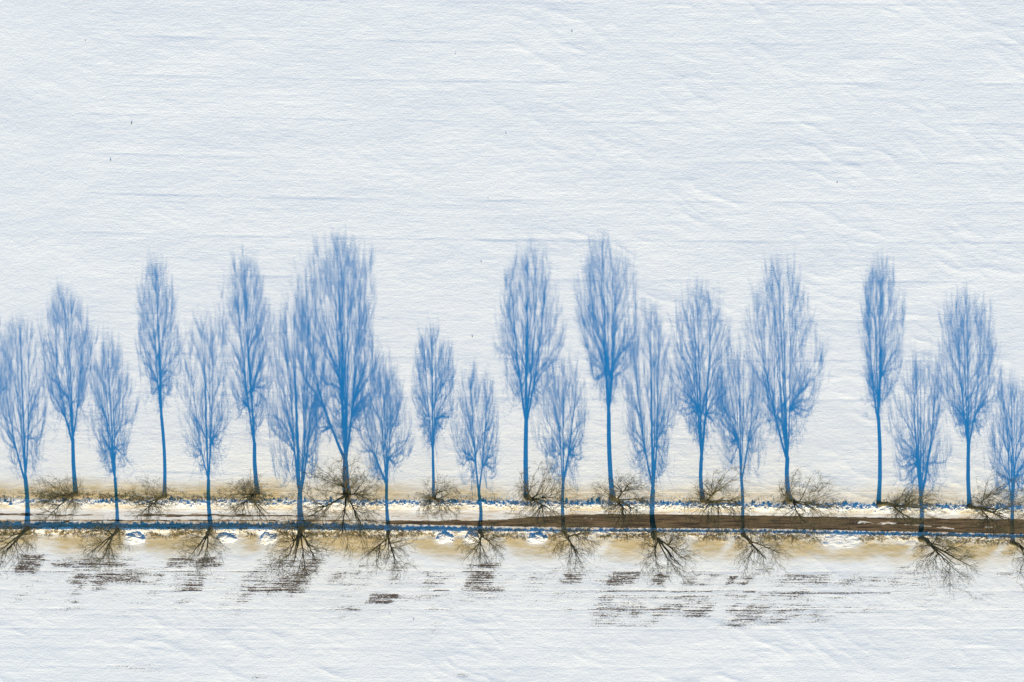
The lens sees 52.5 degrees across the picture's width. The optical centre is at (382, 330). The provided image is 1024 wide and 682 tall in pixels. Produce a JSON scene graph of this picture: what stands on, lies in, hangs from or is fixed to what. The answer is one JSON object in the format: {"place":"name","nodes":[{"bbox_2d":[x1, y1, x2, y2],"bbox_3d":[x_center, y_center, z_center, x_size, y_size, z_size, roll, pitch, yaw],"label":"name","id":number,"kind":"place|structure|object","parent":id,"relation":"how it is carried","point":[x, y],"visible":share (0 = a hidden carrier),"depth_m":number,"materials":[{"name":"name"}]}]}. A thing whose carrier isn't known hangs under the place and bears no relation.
{"place":"outdoors","nodes":[
{"label":"outdoors","id":0,"kind":"place"},
{"bbox_2d":[0,0,1023,681],"bbox_3d":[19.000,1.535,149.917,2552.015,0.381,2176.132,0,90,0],"label":"ground","id":1,"kind":"structure","parent":0,"point":[490,248],"depth_m":150.00,"materials":[{"name":"white snow"}]},
{"bbox_2d":[0,517,39,577],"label":"bare tree","id":2,"kind":"object","parent":1,"relation":"on","point":[26,529],"visible":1,"depth_m":144.26,"materials":[{"name":"brown plant"}]},
{"bbox_2d":[23,471,88,529],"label":"bare tree","id":3,"kind":"object","parent":1,"relation":"on","point":[71,494],"visible":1,"depth_m":144.02,"materials":[{"name":"brown plant"}]},
{"bbox_2d":[73,517,134,574],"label":"bare tree","id":4,"kind":"object","parent":1,"relation":"on","point":[112,535],"visible":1,"depth_m":144.15,"materials":[{"name":"brown plant"}]},
{"bbox_2d":[125,532,144,543],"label":"snow mound","id":5,"kind":"object","parent":1,"relation":"on","point":[138,538],"visible":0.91,"depth_m":149.84,"materials":[{"name":"white snow"}]},
{"bbox_2d":[125,470,181,529],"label":"bare tree","id":6,"kind":"object","parent":1,"relation":"on","point":[158,497],"visible":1,"depth_m":142.85,"materials":[{"name":"brown plant"}]},
{"bbox_2d":[167,512,230,574],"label":"bare tree","id":7,"kind":"object","parent":1,"relation":"on","point":[209,531],"visible":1,"depth_m":143.90,"materials":[{"name":"brown plant"}]},
{"bbox_2d":[217,533,237,542],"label":"snow mound","id":8,"kind":"object","parent":1,"relation":"on","point":[231,538],"visible":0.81,"depth_m":149.85,"materials":[{"name":"white snow"}]},
{"bbox_2d":[214,467,278,531],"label":"bare tree","id":9,"kind":"object","parent":1,"relation":"on","point":[252,493],"visible":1,"depth_m":142.93,"materials":[{"name":"brown plant"}]},
{"bbox_2d":[259,532,276,544],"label":"snow mound","id":10,"kind":"object","parent":1,"relation":"on","point":[266,540],"visible":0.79,"depth_m":149.88,"materials":[{"name":"white snow"}]},
{"bbox_2d":[257,511,335,594],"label":"bare tree","id":11,"kind":"object","parent":1,"relation":"on","point":[299,536],"visible":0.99,"depth_m":143.89,"materials":[{"name":"brown plant"}]},
{"bbox_2d":[287,451,387,563],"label":"bare tree","id":12,"kind":"object","parent":1,"relation":"on","point":[347,494],"visible":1,"depth_m":143.25,"materials":[{"name":"brown plant"}]},
{"bbox_2d":[357,515,419,583],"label":"bare tree","id":13,"kind":"object","parent":1,"relation":"on","point":[387,535],"visible":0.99,"depth_m":144.72,"materials":[{"name":"brown plant"}]},
{"bbox_2d":[415,471,465,523],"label":"bare tree","id":14,"kind":"object","parent":1,"relation":"on","point":[430,498],"visible":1,"depth_m":145.00,"materials":[{"name":"brown plant"}]},
{"bbox_2d":[436,533,452,543],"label":"snow mound","id":15,"kind":"object","parent":1,"relation":"on","point":[442,538],"visible":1,"depth_m":149.82,"materials":[{"name":"white snow"}]},
{"bbox_2d":[465,533,478,541],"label":"snow mound","id":16,"kind":"object","parent":1,"relation":"on","point":[468,536],"visible":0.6,"depth_m":149.83,"materials":[{"name":"white snow"}]},
{"bbox_2d":[455,517,507,574],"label":"bare tree","id":17,"kind":"object","parent":1,"relation":"on","point":[482,535],"visible":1,"depth_m":145.22,"materials":[{"name":"brown plant"}]},
{"bbox_2d":[0,500,1017,538],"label":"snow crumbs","id":18,"kind":"object","parent":1,"relation":"on","point":[518,531],"visible":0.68,"depth_m":149.90,"materials":[{"name":"white snow"}]},
{"bbox_2d":[0,488,1023,546],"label":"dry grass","id":19,"kind":"structure","parent":1,"relation":"on","point":[107,535],"depth_m":149.93,"materials":[{"name":"brown plant"}]},
{"bbox_2d":[4,499,1023,512],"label":"snow lumps","id":20,"kind":"object","parent":1,"relation":"on","point":[599,504],"visible":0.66,"depth_m":149.88,"materials":[{"name":"white snow"}]},
{"bbox_2d":[527,534,547,543],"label":"snow mound","id":21,"kind":"object","parent":1,"relation":"on","point":[535,538],"visible":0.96,"depth_m":149.83,"materials":[{"name":"white snow"}]},
{"bbox_2d":[502,459,584,537],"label":"bare tree","id":22,"kind":"object","parent":1,"relation":"on","point":[528,498],"visible":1,"depth_m":142.80,"materials":[{"name":"brown plant"}]},
{"bbox_2d":[541,512,602,581],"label":"bare tree","id":23,"kind":"object","parent":1,"relation":"on","point":[565,535],"visible":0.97,"depth_m":144.76,"materials":[{"name":"brown plant"}]},
{"bbox_2d":[585,468,661,537],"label":"bare tree","id":24,"kind":"object","parent":1,"relation":"on","point":[614,499],"visible":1,"depth_m":142.22,"materials":[{"name":"brown plant"}]},
{"bbox_2d":[634,518,705,587],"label":"bare tree","id":25,"kind":"object","parent":1,"relation":"on","point":[654,535],"visible":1,"depth_m":143.66,"materials":[{"name":"brown plant"}]},
{"bbox_2d":[681,464,756,544],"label":"bare tree","id":26,"kind":"object","parent":1,"relation":"on","point":[707,501],"visible":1,"depth_m":144.33,"materials":[{"name":"brown plant"}]},
{"bbox_2d":[729,509,792,583],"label":"bare tree","id":27,"kind":"object","parent":1,"relation":"on","point":[751,542],"visible":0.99,"depth_m":144.31,"materials":[{"name":"brown plant"}]},
{"bbox_2d":[761,469,859,548],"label":"bare tree","id":28,"kind":"object","parent":1,"relation":"on","point":[788,499],"visible":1,"depth_m":143.54,"materials":[{"name":"brown plant"}]},
{"bbox_2d":[823,533,860,547],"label":"snow mound","id":29,"kind":"object","parent":1,"relation":"on","point":[848,543],"visible":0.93,"depth_m":149.96,"materials":[{"name":"white snow"}]},
{"bbox_2d":[876,484,948,536],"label":"bare tree","id":30,"kind":"object","parent":1,"relation":"on","point":[893,504],"visible":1,"depth_m":142.34,"materials":[{"name":"brown plant"}]},
{"bbox_2d":[908,521,984,601],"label":"bare tree","id":31,"kind":"object","parent":1,"relation":"on","point":[926,541],"visible":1,"depth_m":144.73,"materials":[{"name":"brown plant"}]},
{"bbox_2d":[958,463,1023,544],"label":"bare tree","id":32,"kind":"object","parent":1,"relation":"on","point":[978,507],"visible":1,"depth_m":143.92,"materials":[{"name":"brown plant"}]},
{"bbox_2d":[1003,529,1023,587],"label":"bare tree","id":33,"kind":"object","parent":1,"relation":"on","point":[1017,544],"visible":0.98,"depth_m":146.78,"materials":[{"name":"brown plant"}]},
{"bbox_2d":[0,508,1023,536],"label":"road","id":34,"kind":"structure","parent":0,"point":[868,523],"depth_m":150.06,"materials":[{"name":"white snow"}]}
]}

